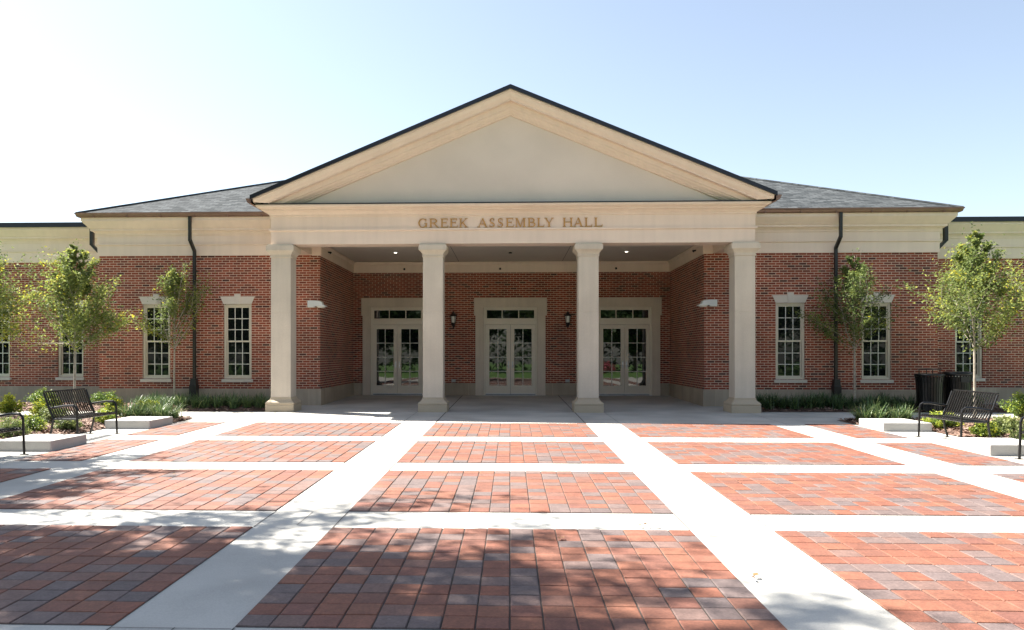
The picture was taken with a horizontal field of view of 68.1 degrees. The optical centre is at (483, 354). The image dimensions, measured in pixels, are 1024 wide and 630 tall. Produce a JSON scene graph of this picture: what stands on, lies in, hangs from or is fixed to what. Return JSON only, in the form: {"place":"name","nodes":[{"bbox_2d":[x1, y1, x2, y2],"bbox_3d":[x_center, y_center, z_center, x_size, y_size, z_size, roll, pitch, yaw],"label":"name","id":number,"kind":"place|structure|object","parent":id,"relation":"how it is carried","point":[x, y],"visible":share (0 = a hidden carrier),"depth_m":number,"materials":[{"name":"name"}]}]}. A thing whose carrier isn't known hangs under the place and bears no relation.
{"place":"outdoors","nodes":[
{"label":"outdoors","id":0,"kind":"place"},
{"bbox_2d":[0,422,1023,629],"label":"brick paving","id":1,"kind":"structure","parent":0,"point":[987,607],"depth_m":6.41,"materials":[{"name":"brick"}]},
{"bbox_2d":[0,395,1023,629],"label":"plaza","id":2,"kind":"structure","parent":0,"point":[231,585],"depth_m":7.72,"materials":[{"name":"concrete"}]},
{"bbox_2d":[0,413,27,454],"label":"park bench","id":3,"kind":"object","parent":2,"relation":"on","point":[4,430],"visible":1,"depth_m":11.64,"materials":[{"name":"black metal"}]},
{"bbox_2d":[0,241,49,346],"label":"young tree","id":4,"kind":"object","parent":2,"relation":"on","point":[5,302],"visible":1,"depth_m":18.36,"materials":[{"name":"green plant"}]},
{"bbox_2d":[0,434,86,451],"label":"seat block","id":5,"kind":"structure","parent":2,"relation":"on","point":[43,442],"depth_m":12.11,"materials":[{"name":"concrete"}]},
{"bbox_2d":[0,415,121,439],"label":"mulch","id":6,"kind":"object","parent":2,"relation":"on","point":[87,423],"visible":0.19,"depth_m":14.90,"materials":[{"name":"brown plant"}]},
{"bbox_2d":[0,392,26,413],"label":"shrub","id":7,"kind":"object","parent":6,"relation":"on","point":[8,405],"visible":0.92,"depth_m":17.48,"materials":[{"name":"green plant"}]},
{"bbox_2d":[0,415,36,438],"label":"shrub","id":8,"kind":"object","parent":6,"relation":"on","point":[6,424],"visible":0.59,"depth_m":13.17,"materials":[{"name":"green plant"}]},
{"bbox_2d":[18,413,49,431],"bbox_3d":[-8.460,1.297,14.157,0.654,0.410,0.642,0,0,2],"label":"shrub","id":9,"kind":"object","parent":6,"relation":"on","point":[34,422],"visible":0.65,"depth_m":14.13,"materials":[{"name":"green plant"}]},
{"bbox_2d":[27,396,62,415],"bbox_3d":[-9.740,1.194,16.981,0.818,0.558,0.710,0,0,2],"label":"shrub","id":10,"kind":"object","parent":6,"relation":"on","point":[38,406],"visible":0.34,"depth_m":16.83,"materials":[{"name":"green plant"}]},
{"bbox_2d":[35,405,70,423],"bbox_3d":[-8.944,1.258,15.680,0.737,0.456,0.803,0,0,37],"label":"shrub","id":11,"kind":"object","parent":6,"relation":"on","point":[47,416],"visible":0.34,"depth_m":15.61,"materials":[{"name":"green plant"}]},
{"bbox_2d":[50,414,84,429],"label":"shrub","id":12,"kind":"object","parent":6,"relation":"on","point":[67,424],"visible":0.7,"depth_m":14.46,"materials":[{"name":"green plant"}]},
{"bbox_2d":[92,407,117,423],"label":"shrub","id":13,"kind":"object","parent":6,"relation":"on","point":[102,419],"visible":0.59,"depth_m":15.70,"materials":[{"name":"green plant"}]},
{"bbox_2d":[98,396,125,414],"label":"shrub","id":14,"kind":"object","parent":6,"relation":"on","point":[111,405],"visible":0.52,"depth_m":17.13,"materials":[{"name":"green plant"}]},
{"bbox_2d":[109,399,139,417],"bbox_3d":[-7.772,1.164,16.594,1.069,0.533,0.995,0,0,-9],"label":"lilyturf clump","id":15,"kind":"object","parent":6,"relation":"on","point":[125,413],"visible":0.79,"depth_m":16.57,"materials":[{"name":"green plant"}]},
{"bbox_2d":[0,239,135,412],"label":"young tree","id":16,"kind":"object","parent":2,"relation":"on","point":[74,282],"visible":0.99,"depth_m":18.48,"materials":[{"name":"green plant"}]},
{"bbox_2d":[43,388,120,433],"bbox_3d":[-7.295,1.078,13.763,0.691,0.882,1.370,0,0,2],"label":"park bench","id":17,"kind":"object","parent":2,"relation":"on","point":[76,416],"visible":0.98,"depth_m":13.69,"materials":[{"name":"black metal"}]},
{"bbox_2d":[105,416,172,428],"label":"seat block","id":18,"kind":"structure","parent":2,"relation":"on","point":[140,422],"depth_m":15.28,"materials":[{"name":"concrete"}]},
{"bbox_2d":[18,401,264,410],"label":"mulch","id":19,"kind":"object","parent":2,"relation":"on","point":[191,408],"visible":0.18,"depth_m":19.60,"materials":[{"name":"brown plant"}]},
{"bbox_2d":[23,385,59,403],"bbox_3d":[-11.834,1.129,20.314,0.920,0.621,0.922,0,0,2],"label":"shrub","id":20,"kind":"object","parent":19,"relation":"on","point":[33,399],"visible":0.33,"depth_m":20.23,"materials":[{"name":"green plant"}]},
{"bbox_2d":[90,390,122,404],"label":"shrub","id":21,"kind":"object","parent":19,"relation":"on","point":[97,396],"visible":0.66,"depth_m":20.25,"materials":[{"name":"green plant"}]},
{"bbox_2d":[130,394,149,403],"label":"lilyturf clump","id":22,"kind":"object","parent":19,"relation":"on","point":[136,400],"visible":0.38,"depth_m":19.77,"materials":[{"name":"green plant"}]},
{"bbox_2d":[143,391,165,405],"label":"lilyturf clump","id":23,"kind":"object","parent":19,"relation":"on","point":[153,398],"visible":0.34,"depth_m":19.82,"materials":[{"name":"green plant"}]},
{"bbox_2d":[156,395,175,405],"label":"lilyturf clump","id":24,"kind":"object","parent":19,"relation":"on","point":[169,401],"visible":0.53,"depth_m":19.67,"materials":[{"name":"green plant"}]},
{"bbox_2d":[127,259,225,398],"bbox_3d":[-8.369,-0.540,20.682,1.860,4.040,2.124,0,0,36],"label":"young tree","id":25,"kind":"object","parent":19,"relation":"on","point":[173,282],"visible":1,"depth_m":20.53,"materials":[{"name":"green plant"}]},
{"bbox_2d":[171,391,190,407],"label":"lilyturf clump","id":26,"kind":"object","parent":19,"relation":"on","point":[184,400],"visible":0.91,"depth_m":19.66,"materials":[{"name":"green plant"}]},
{"bbox_2d":[176,391,194,404],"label":"lilyturf clump","id":27,"kind":"object","parent":19,"relation":"on","point":[187,398],"visible":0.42,"depth_m":20.12,"materials":[{"name":"green plant"}]},
{"bbox_2d":[189,395,202,407],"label":"lilyturf clump","id":28,"kind":"object","parent":19,"relation":"on","point":[194,403],"visible":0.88,"depth_m":19.66,"materials":[{"name":"green plant"}]},
{"bbox_2d":[195,391,215,407],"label":"lilyturf clump","id":29,"kind":"object","parent":19,"relation":"on","point":[205,402],"visible":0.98,"depth_m":19.62,"materials":[{"name":"green plant"}]},
{"bbox_2d":[208,395,229,407],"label":"lilyturf clump","id":30,"kind":"object","parent":19,"relation":"on","point":[218,403],"visible":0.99,"depth_m":19.71,"materials":[{"name":"green plant"}]},
{"bbox_2d":[219,392,241,405],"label":"lilyturf clump","id":31,"kind":"object","parent":19,"relation":"on","point":[227,404],"visible":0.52,"depth_m":20.00,"materials":[{"name":"green plant"}]},
{"bbox_2d":[224,394,244,408],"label":"lilyturf clump","id":32,"kind":"object","parent":19,"relation":"on","point":[233,403],"visible":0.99,"depth_m":19.55,"materials":[{"name":"green plant"}]},
{"bbox_2d":[228,391,249,405],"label":"lilyturf clump","id":33,"kind":"object","parent":19,"relation":"on","point":[237,397],"visible":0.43,"depth_m":19.95,"materials":[{"name":"green plant"}]},
{"bbox_2d":[238,395,252,407],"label":"lilyturf clump","id":34,"kind":"object","parent":19,"relation":"on","point":[247,404],"visible":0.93,"depth_m":19.64,"materials":[{"name":"green plant"}]},
{"bbox_2d":[246,395,262,405],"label":"lilyturf clump","id":35,"kind":"object","parent":19,"relation":"on","point":[254,399],"visible":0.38,"depth_m":20.06,"materials":[{"name":"green plant"}]},
{"bbox_2d":[248,393,269,407],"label":"lilyturf clump","id":36,"kind":"object","parent":19,"relation":"on","point":[260,404],"visible":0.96,"depth_m":19.64,"materials":[{"name":"green plant"}]},
{"bbox_2d":[136,397,159,408],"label":"shrub","id":37,"kind":"object","parent":2,"relation":"on","point":[145,403],"visible":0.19,"depth_m":18.50,"materials":[{"name":"green plant"}]},
{"bbox_2d":[173,416,191,422],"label":"mulch","id":38,"kind":"object","parent":2,"relation":"on","point":[180,418],"visible":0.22,"depth_m":16.95,"materials":[{"name":"brown plant"}]},
{"bbox_2d":[117,400,152,415],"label":"lilyturf clump","id":39,"kind":"object","parent":38,"relation":"on","point":[141,412],"visible":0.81,"depth_m":16.59,"materials":[{"name":"green plant"}]},
{"bbox_2d":[136,400,162,415],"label":"lilyturf clump","id":40,"kind":"object","parent":38,"relation":"on","point":[149,414],"visible":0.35,"depth_m":16.91,"materials":[{"name":"green plant"}]},
{"bbox_2d":[146,397,167,415],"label":"lilyturf clump","id":41,"kind":"object","parent":38,"relation":"on","point":[154,411],"visible":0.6,"depth_m":16.65,"materials":[{"name":"green plant"}]},
{"bbox_2d":[152,397,178,411],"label":"lilyturf clump","id":42,"kind":"object","parent":38,"relation":"on","point":[164,404],"visible":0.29,"depth_m":17.09,"materials":[{"name":"green plant"}]},
{"bbox_2d":[150,400,180,415],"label":"lilyturf clump","id":43,"kind":"object","parent":38,"relation":"on","point":[160,413],"visible":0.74,"depth_m":16.49,"materials":[{"name":"green plant"}]},
{"bbox_2d":[165,401,189,417],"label":"lilyturf clump","id":44,"kind":"object","parent":38,"relation":"on","point":[175,414],"visible":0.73,"depth_m":16.92,"materials":[{"name":"green plant"}]},
{"bbox_2d":[106,412,774,629],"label":"saw cut joints","id":45,"kind":"object","parent":2,"relation":"on","point":[388,470],"visible":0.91,"depth_m":7.46,"materials":[{"name":"grey concrete"}]},
{"bbox_2d":[171,395,724,629],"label":"expansion joints","id":46,"kind":"object","parent":2,"relation":"on","point":[443,414],"visible":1,"depth_m":17.06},
{"bbox_2d":[839,418,858,424],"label":"mulch","id":47,"kind":"object","parent":2,"relation":"on","point":[852,420],"visible":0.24,"depth_m":16.48,"materials":[{"name":"brown wood"}]},
{"bbox_2d":[845,403,870,419],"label":"lilyturf clump","id":48,"kind":"object","parent":47,"relation":"on","point":[856,416],"visible":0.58,"depth_m":16.39,"materials":[{"name":"green plant"}]},
{"bbox_2d":[851,403,876,418],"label":"lilyturf clump","id":49,"kind":"object","parent":47,"relation":"on","point":[864,415],"visible":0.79,"depth_m":16.13,"materials":[{"name":"green plant"}]},
{"bbox_2d":[857,397,885,417],"bbox_3d":[8.426,1.154,16.407,1.088,0.543,1.082,0,0,-14],"label":"lilyturf clump","id":50,"kind":"object","parent":47,"relation":"on","point":[871,408],"visible":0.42,"depth_m":16.35,"materials":[{"name":"green plant"}]},
{"bbox_2d":[869,400,896,417],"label":"lilyturf clump","id":51,"kind":"object","parent":47,"relation":"on","point":[878,415],"visible":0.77,"depth_m":16.06,"materials":[{"name":"green plant"}]},
{"bbox_2d":[880,402,898,417],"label":"lilyturf clump","id":52,"kind":"object","parent":47,"relation":"on","point":[888,415],"visible":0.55,"depth_m":16.38,"materials":[{"name":"green plant"}]},
{"bbox_2d":[884,405,910,418],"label":"lilyturf clump","id":53,"kind":"object","parent":47,"relation":"on","point":[894,413],"visible":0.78,"depth_m":16.04,"materials":[{"name":"green plant"}]},
{"bbox_2d":[761,404,1010,411],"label":"mulch","id":54,"kind":"object","parent":2,"relation":"on","point":[997,408],"visible":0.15,"depth_m":19.21,"materials":[{"name":"brown wood"}]},
{"bbox_2d":[755,393,771,406],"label":"lilyturf clump","id":55,"kind":"object","parent":54,"relation":"on","point":[760,399],"visible":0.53,"depth_m":19.84,"materials":[{"name":"green plant"}]},
{"bbox_2d":[761,396,779,408],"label":"lilyturf clump","id":56,"kind":"object","parent":54,"relation":"on","point":[767,405],"visible":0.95,"depth_m":19.33,"materials":[{"name":"green plant"}]},
{"bbox_2d":[764,390,782,407],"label":"lilyturf clump","id":57,"kind":"object","parent":54,"relation":"on","point":[774,398],"visible":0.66,"depth_m":19.66,"materials":[{"name":"green plant"}]},
{"bbox_2d":[776,393,791,408],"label":"lilyturf clump","id":58,"kind":"object","parent":54,"relation":"on","point":[783,404],"visible":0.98,"depth_m":19.36,"materials":[{"name":"green plant"}]},
{"bbox_2d":[781,393,809,408],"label":"lilyturf clump","id":59,"kind":"object","parent":54,"relation":"on","point":[793,405],"visible":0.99,"depth_m":19.28,"materials":[{"name":"green plant"}]},
{"bbox_2d":[792,396,807,406],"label":"lilyturf clump","id":60,"kind":"object","parent":54,"relation":"on","point":[801,401],"visible":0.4,"depth_m":19.69,"materials":[{"name":"green plant"}]},
{"bbox_2d":[798,392,818,408],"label":"lilyturf clump","id":61,"kind":"object","parent":54,"relation":"on","point":[810,402],"visible":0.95,"depth_m":19.38,"materials":[{"name":"green plant"}]},
{"bbox_2d":[809,390,827,406],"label":"lilyturf clump","id":62,"kind":"object","parent":54,"relation":"on","point":[824,401],"visible":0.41,"depth_m":19.62,"materials":[{"name":"green plant"}]},
{"bbox_2d":[812,396,827,408],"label":"lilyturf clump","id":63,"kind":"object","parent":54,"relation":"on","point":[819,405],"visible":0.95,"depth_m":19.37,"materials":[{"name":"green plant"}]},
{"bbox_2d":[822,393,834,406],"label":"lilyturf clump","id":64,"kind":"object","parent":54,"relation":"on","point":[828,404],"visible":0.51,"depth_m":19.71,"materials":[{"name":"green plant"}]},
{"bbox_2d":[825,392,849,408],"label":"lilyturf clump","id":65,"kind":"object","parent":54,"relation":"on","point":[838,403],"visible":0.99,"depth_m":19.26,"materials":[{"name":"green plant"}]},
{"bbox_2d":[789,248,905,404],"bbox_3d":[9.549,-0.658,19.885,2.239,4.275,2.533,0,0,-42],"label":"young tree","id":66,"kind":"object","parent":54,"relation":"on","point":[855,274],"visible":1,"depth_m":19.83,"materials":[{"name":"green plant"}]},
{"bbox_2d":[841,397,859,408],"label":"lilyturf clump","id":67,"kind":"object","parent":54,"relation":"on","point":[849,404],"visible":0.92,"depth_m":19.32,"materials":[{"name":"green plant"}]},
{"bbox_2d":[853,394,868,406],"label":"lilyturf clump","id":68,"kind":"object","parent":54,"relation":"on","point":[860,402],"visible":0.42,"depth_m":19.62,"materials":[{"name":"green plant"}]},
{"bbox_2d":[859,393,891,409],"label":"lilyturf clump","id":69,"kind":"object","parent":54,"relation":"on","point":[870,401],"visible":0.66,"depth_m":19.22,"materials":[{"name":"green plant"}]},
{"bbox_2d":[872,394,894,408],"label":"lilyturf clump","id":70,"kind":"object","parent":54,"relation":"on","point":[883,400],"visible":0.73,"depth_m":19.21,"materials":[{"name":"green plant"}]},
{"bbox_2d":[887,395,904,408],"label":"lilyturf clump","id":71,"kind":"object","parent":54,"relation":"on","point":[895,404],"visible":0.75,"depth_m":19.23,"materials":[{"name":"green plant"}]},
{"bbox_2d":[898,394,905,406],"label":"lilyturf clump","id":72,"kind":"object","parent":54,"relation":"on","point":[901,400],"visible":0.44,"depth_m":19.68,"materials":[{"name":"green plant"}]},
{"bbox_2d":[901,394,918,408],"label":"lilyturf clump","id":73,"kind":"object","parent":54,"relation":"on","point":[910,402],"visible":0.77,"depth_m":19.26,"materials":[{"name":"green plant"}]},
{"bbox_2d":[914,368,945,411],"bbox_3d":[11.254,0.892,19.119,0.700,1.090,0.700,0,0,2],"label":"litter bin","id":74,"kind":"object","parent":54,"relation":"on","point":[929,387],"visible":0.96,"depth_m":18.89,"materials":[{"name":"black metal"}]},
{"bbox_2d":[941,371,972,411],"bbox_3d":[11.997,0.934,19.188,0.704,1.005,0.714,0,0,2],"label":"litter bin","id":75,"kind":"object","parent":54,"relation":"on","point":[963,381],"visible":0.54,"depth_m":18.96,"materials":[{"name":"black metal"}]},
{"bbox_2d":[998,390,1023,417],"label":"shrub","id":76,"kind":"object","parent":54,"relation":"on","point":[1016,407],"visible":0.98,"depth_m":16.91,"materials":[{"name":"green plant"}]},
{"bbox_2d":[859,418,931,431],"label":"seat block","id":77,"kind":"structure","parent":2,"relation":"on","point":[893,425],"depth_m":14.74,"materials":[{"name":"concrete"}]},
{"bbox_2d":[915,389,998,437],"bbox_3d":[8.237,1.078,13.221,0.691,0.882,1.370,0,0,2],"label":"park bench","id":78,"kind":"object","parent":2,"relation":"on","point":[944,416],"visible":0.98,"depth_m":13.12,"materials":[{"name":"black metal"}]},
{"bbox_2d":[896,221,1023,417],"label":"young tree","id":79,"kind":"object","parent":2,"relation":"on","point":[977,277],"visible":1,"depth_m":17.33,"materials":[{"name":"green plant"}]},
{"bbox_2d":[911,417,1023,437],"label":"mulch","id":80,"kind":"object","parent":2,"relation":"on","point":[954,431],"visible":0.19,"depth_m":14.34,"materials":[{"name":"brown plant"}]},
{"bbox_2d":[897,404,918,419],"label":"shrub","id":81,"kind":"object","parent":80,"relation":"on","point":[908,416],"visible":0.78,"depth_m":16.04,"materials":[{"name":"green plant"}]},
{"bbox_2d":[920,409,964,428],"bbox_3d":[9.050,1.285,14.886,0.748,0.405,0.694,0,0,-28],"label":"shrub","id":82,"kind":"object","parent":80,"relation":"on","point":[935,422],"visible":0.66,"depth_m":14.83,"materials":[{"name":"green plant"}]},
{"bbox_2d":[968,421,1002,437],"bbox_3d":[8.892,1.325,13.429,0.528,0.355,0.614,0,0,36],"label":"shrub","id":83,"kind":"object","parent":80,"relation":"on","point":[980,429],"visible":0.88,"depth_m":13.35,"materials":[{"name":"green plant"}]},
{"bbox_2d":[989,414,1023,434],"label":"shrub","id":84,"kind":"object","parent":80,"relation":"on","point":[1007,424],"visible":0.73,"depth_m":13.50,"materials":[{"name":"green plant"}]},
{"bbox_2d":[1009,423,1023,439],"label":"shrub","id":85,"kind":"object","parent":80,"relation":"on","point":[1014,434],"visible":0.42,"depth_m":12.49,"materials":[{"name":"green plant"}]},
{"bbox_2d":[951,437,1023,455],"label":"seat block","id":86,"kind":"structure","parent":2,"relation":"on","point":[997,446],"depth_m":11.75,"materials":[{"name":"concrete"}]},
{"bbox_2d":[980,234,1023,311],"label":"young tree","id":87,"kind":"object","parent":2,"relation":"on","point":[1020,287],"visible":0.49,"depth_m":18.01,"materials":[{"name":"green plant"}]},
{"bbox_2d":[1014,416,1023,459],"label":"park bench","id":88,"kind":"object","parent":2,"relation":"on","point":[1021,432],"visible":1,"depth_m":11.12,"materials":[{"name":"black metal"}]},
{"bbox_2d":[0,0,1023,222],"label":"sky","id":89,"kind":"structure","parent":0,"point":[104,103],"materials":[{"name":"blue"}]},
{"bbox_3d":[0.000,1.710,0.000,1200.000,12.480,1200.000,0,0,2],"label":"lawn","id":90,"kind":"structure","parent":0,"visible":0},
{"bbox_2d":[0,84,1023,412],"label":"brick hall","id":91,"kind":"structure","parent":90,"relation":"on","point":[510,224],"depth_m":21.04,"materials":[{"name":"brick"}]},
{"bbox_2d":[0,301,10,379],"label":"window","id":92,"kind":"structure","parent":91,"relation":"in","point":[4,351],"depth_m":23.35,"materials":[{"name":"paint"}]},
{"bbox_2d":[55,302,84,379],"bbox_3d":[-12.648,-0.460,23.201,0.990,2.500,0.190,0,0,2],"label":"window","id":93,"kind":"structure","parent":91,"relation":"in","point":[66,359],"depth_m":23.27,"materials":[{"name":"paint"}]},
{"bbox_2d":[139,294,171,381],"bbox_3d":[-9.322,-0.460,21.583,0.990,2.500,0.190,0,0,2],"label":"window","id":94,"kind":"structure","parent":91,"relation":"in","point":[156,359],"depth_m":21.64,"materials":[{"name":"paint"}]},
{"bbox_2d":[221,294,254,381],"bbox_3d":[-6.984,-0.460,21.502,0.990,2.500,0.190,0,0,2],"label":"window","id":95,"kind":"structure","parent":91,"relation":"in","point":[238,308],"depth_m":21.54,"materials":[{"name":"paint"}]},
{"bbox_2d":[307,300,326,307],"bbox_3d":[-4.694,-1.411,21.256,0.545,0.207,0.239,0,0,2],"label":"flood light","id":96,"kind":"object","parent":91,"relation":"attached to","point":[314,303],"visible":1,"depth_m":21.20,"materials":[{"name":"white plastic"}]},
{"bbox_2d":[450,311,456,327],"bbox_3d":[-1.037,-1.180,25.611,0.260,0.560,0.279,0,0,2],"label":"wall lantern","id":97,"kind":"object","parent":91,"relation":"attached to","point":[453,315],"depth_m":25.55,"materials":[{"name":"black metal"}]},
{"bbox_2d":[373,324,646,394],"bbox_3d":[0.905,-0.075,25.904,9.520,3.070,0.040,0,0,2],"label":"door interior","id":98,"kind":"structure","parent":91,"relation":"in","point":[599,324],"depth_m":25.88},
{"bbox_2d":[564,311,571,327],"bbox_3d":[2.821,-1.180,25.477,0.260,0.560,0.279,0,0,2],"label":"wall lantern","id":99,"kind":"object","parent":91,"relation":"attached to","point":[567,315],"depth_m":25.41,"materials":[{"name":"black metal"}]},
{"bbox_2d":[697,299,716,306],"bbox_3d":[6.165,-1.411,20.877,0.545,0.207,0.239,0,0,2],"label":"flood light","id":100,"kind":"object","parent":91,"relation":"attached to","point":[710,303],"visible":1,"depth_m":20.88,"materials":[{"name":"white plastic"}]},
{"bbox_2d":[772,292,807,382],"bbox_3d":[8.467,-0.460,20.962,0.990,2.500,0.190,0,0,2],"label":"window","id":101,"kind":"structure","parent":91,"relation":"in","point":[789,332],"depth_m":21.01,"materials":[{"name":"paint"}]},
{"bbox_2d":[860,292,894,382],"bbox_3d":[10.805,-0.460,20.881,0.990,2.500,0.190,0,0,2],"label":"window","id":102,"kind":"structure","parent":91,"relation":"in","point":[876,357],"depth_m":20.93,"materials":[{"name":"paint"}]},
{"bbox_2d":[953,298,984,380],"bbox_3d":[14.236,-0.460,22.262,0.990,2.500,0.190,0,0,2],"label":"window","id":103,"kind":"structure","parent":91,"relation":"in","point":[962,361],"depth_m":22.32,"materials":[{"name":"paint"}]}
]}

